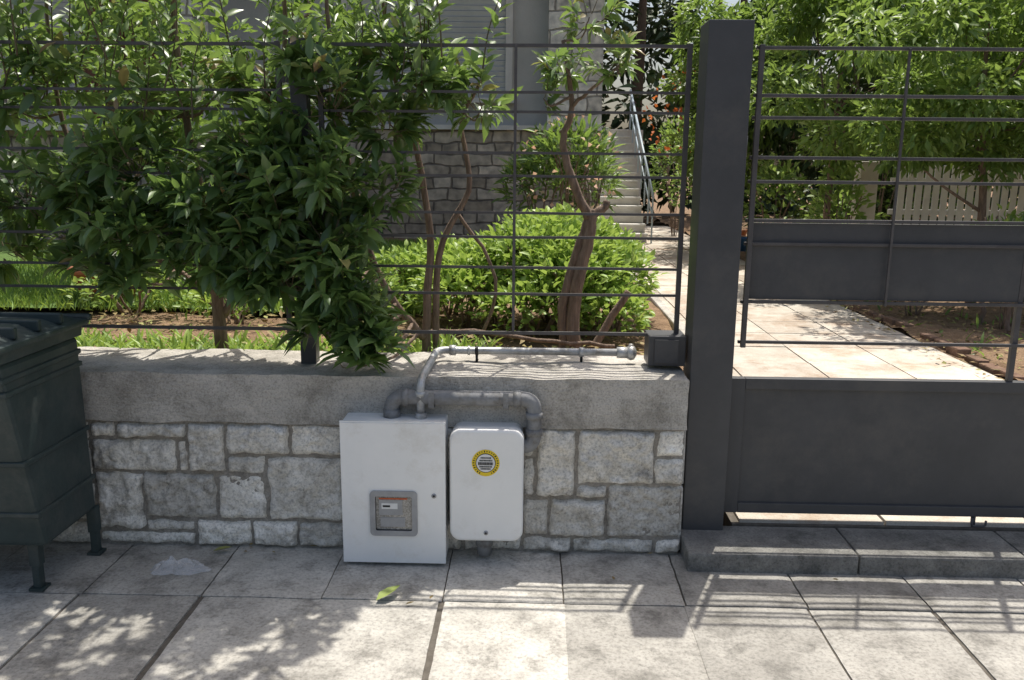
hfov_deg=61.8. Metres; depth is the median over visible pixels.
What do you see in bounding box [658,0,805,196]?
garden tree
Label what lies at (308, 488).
stones
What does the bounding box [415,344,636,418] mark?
gas pipe
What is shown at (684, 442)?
end stones
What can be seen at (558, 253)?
clipped hedge
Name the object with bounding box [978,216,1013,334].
vine stems
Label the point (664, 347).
gate bracket box
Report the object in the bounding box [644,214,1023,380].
garden soil
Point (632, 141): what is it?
garden stairs
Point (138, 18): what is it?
garden tree
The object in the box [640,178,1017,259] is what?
ground
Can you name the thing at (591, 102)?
corner pier
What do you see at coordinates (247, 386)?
coping
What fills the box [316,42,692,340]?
metal fence
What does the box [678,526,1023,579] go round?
gate threshold
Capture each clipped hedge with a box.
[59,239,445,324]
[393,201,666,336]
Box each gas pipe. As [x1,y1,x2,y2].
[383,389,542,452]
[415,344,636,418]
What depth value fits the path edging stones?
7.23 m
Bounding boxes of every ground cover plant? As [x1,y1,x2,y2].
[75,318,502,352]
[864,300,1023,359]
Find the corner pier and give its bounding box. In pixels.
[547,0,604,125]
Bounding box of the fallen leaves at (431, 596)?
[244,543,838,603]
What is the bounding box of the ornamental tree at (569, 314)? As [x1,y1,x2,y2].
[530,0,645,348]
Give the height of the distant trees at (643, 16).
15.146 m
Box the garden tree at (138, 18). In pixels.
[0,0,245,250]
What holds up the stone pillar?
on the garden soil at (956, 334)
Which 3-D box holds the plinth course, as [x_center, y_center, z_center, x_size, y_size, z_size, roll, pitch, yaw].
[-5.702,-3.736,15.594,13.970,0.058,9.070,1,12,1]
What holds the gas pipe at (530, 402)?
attached to the gas meter cabinet
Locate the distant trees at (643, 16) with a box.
[601,0,1019,219]
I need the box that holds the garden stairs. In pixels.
[599,89,654,242]
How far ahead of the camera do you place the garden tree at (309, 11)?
7.25 m
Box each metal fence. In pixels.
[0,40,292,340]
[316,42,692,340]
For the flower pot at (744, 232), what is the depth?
16.07 m
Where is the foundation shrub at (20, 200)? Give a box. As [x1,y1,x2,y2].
[0,159,392,237]
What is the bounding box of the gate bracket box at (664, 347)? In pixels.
[644,330,685,365]
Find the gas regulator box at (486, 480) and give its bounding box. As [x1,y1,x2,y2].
[449,422,523,555]
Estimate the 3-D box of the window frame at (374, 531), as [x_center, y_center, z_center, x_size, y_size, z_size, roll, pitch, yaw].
[-0.478,0.700,3.461,0.192,0.192,0.020,1,12,1]
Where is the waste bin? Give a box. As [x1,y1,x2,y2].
[0,312,106,591]
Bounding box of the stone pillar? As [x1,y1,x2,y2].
[850,161,879,223]
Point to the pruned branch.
(520, 337)
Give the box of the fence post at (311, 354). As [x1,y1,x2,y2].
[275,38,319,362]
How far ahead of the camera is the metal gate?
3.63 m
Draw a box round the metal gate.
[724,44,1023,526]
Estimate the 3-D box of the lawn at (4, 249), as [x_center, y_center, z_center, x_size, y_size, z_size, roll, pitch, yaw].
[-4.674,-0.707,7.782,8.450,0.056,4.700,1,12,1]
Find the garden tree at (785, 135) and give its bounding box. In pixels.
[740,1,1023,224]
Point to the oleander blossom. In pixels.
(594, 181)
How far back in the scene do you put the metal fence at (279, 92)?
3.54 m
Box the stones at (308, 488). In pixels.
[53,422,684,552]
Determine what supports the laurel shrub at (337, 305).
on the garden soil at (659, 320)
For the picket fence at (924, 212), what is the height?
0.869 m
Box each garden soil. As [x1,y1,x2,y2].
[0,237,682,370]
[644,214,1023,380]
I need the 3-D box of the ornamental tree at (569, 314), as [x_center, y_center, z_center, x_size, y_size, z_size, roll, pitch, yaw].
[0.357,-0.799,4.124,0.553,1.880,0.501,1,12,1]
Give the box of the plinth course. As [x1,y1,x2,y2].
[20,121,602,130]
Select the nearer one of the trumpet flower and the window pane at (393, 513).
the window pane at (393, 513)
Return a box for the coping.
[77,347,689,430]
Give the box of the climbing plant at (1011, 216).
[903,201,1023,328]
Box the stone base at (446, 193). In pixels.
[334,129,600,239]
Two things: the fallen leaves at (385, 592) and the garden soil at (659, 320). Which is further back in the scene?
the garden soil at (659, 320)
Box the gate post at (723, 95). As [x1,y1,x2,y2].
[681,19,754,529]
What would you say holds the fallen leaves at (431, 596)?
on the pavement
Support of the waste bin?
on the pavement
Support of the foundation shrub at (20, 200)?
on the garden soil at (659, 320)
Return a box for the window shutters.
[0,0,513,103]
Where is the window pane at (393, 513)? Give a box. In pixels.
[376,496,411,529]
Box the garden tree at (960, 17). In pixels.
[820,0,1023,302]
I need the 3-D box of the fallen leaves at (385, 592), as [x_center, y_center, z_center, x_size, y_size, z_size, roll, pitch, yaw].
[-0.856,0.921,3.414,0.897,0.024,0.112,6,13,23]
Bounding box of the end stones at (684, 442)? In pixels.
[678,430,685,549]
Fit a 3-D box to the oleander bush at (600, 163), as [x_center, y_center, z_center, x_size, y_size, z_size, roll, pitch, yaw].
[0.517,-1.659,9.135,1.571,1.517,1.894,1,12,1]
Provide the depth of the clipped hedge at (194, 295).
5.21 m
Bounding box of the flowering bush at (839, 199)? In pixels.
[647,115,1023,235]
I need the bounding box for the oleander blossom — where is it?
[520,114,621,208]
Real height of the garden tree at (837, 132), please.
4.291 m
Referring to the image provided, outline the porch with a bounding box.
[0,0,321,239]
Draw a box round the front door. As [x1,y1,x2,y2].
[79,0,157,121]
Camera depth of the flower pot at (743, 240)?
15.35 m
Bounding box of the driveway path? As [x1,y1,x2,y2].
[636,226,1023,532]
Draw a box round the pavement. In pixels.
[0,542,1023,679]
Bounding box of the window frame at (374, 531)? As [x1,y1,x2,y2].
[369,490,417,535]
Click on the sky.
(617, 83)
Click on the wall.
(530, 21)
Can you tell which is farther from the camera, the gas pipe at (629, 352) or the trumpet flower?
the trumpet flower
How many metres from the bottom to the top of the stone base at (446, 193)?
1.550 m
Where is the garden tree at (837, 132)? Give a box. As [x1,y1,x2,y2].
[749,0,953,218]
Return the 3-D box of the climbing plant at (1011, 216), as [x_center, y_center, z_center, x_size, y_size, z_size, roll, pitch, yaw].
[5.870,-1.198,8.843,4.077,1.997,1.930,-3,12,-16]
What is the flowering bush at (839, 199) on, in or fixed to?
on the garden soil at (956, 334)
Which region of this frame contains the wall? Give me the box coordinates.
[4,0,548,125]
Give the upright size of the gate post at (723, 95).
2.092 m
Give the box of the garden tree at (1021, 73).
[988,10,1023,163]
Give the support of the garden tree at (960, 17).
on the garden soil at (956, 334)
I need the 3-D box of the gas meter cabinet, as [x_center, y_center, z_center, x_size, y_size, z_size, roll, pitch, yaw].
[-0.478,0.602,3.519,0.428,0.600,0.173,1,12,1]
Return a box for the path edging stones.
[831,300,1023,379]
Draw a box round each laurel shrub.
[0,0,336,349]
[222,0,522,374]
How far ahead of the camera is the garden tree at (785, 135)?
14.17 m
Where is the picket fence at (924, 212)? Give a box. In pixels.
[887,165,1023,224]
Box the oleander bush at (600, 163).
[487,110,630,240]
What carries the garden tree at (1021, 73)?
on the garden soil at (956, 334)
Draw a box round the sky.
[602,0,1020,176]
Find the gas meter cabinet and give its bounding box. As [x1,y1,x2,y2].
[339,412,448,563]
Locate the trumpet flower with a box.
[642,70,697,152]
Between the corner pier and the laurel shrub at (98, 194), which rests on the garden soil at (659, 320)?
the laurel shrub at (98, 194)
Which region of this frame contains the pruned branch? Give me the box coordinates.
[384,209,614,347]
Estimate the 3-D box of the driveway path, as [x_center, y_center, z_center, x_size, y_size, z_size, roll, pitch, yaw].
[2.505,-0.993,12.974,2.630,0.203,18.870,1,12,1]
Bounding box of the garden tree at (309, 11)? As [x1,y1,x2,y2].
[208,0,415,113]
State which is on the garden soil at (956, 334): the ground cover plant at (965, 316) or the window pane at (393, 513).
the ground cover plant at (965, 316)
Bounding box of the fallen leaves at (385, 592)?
[214,546,399,599]
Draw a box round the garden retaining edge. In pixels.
[631,272,684,334]
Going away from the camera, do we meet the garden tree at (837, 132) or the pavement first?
the pavement

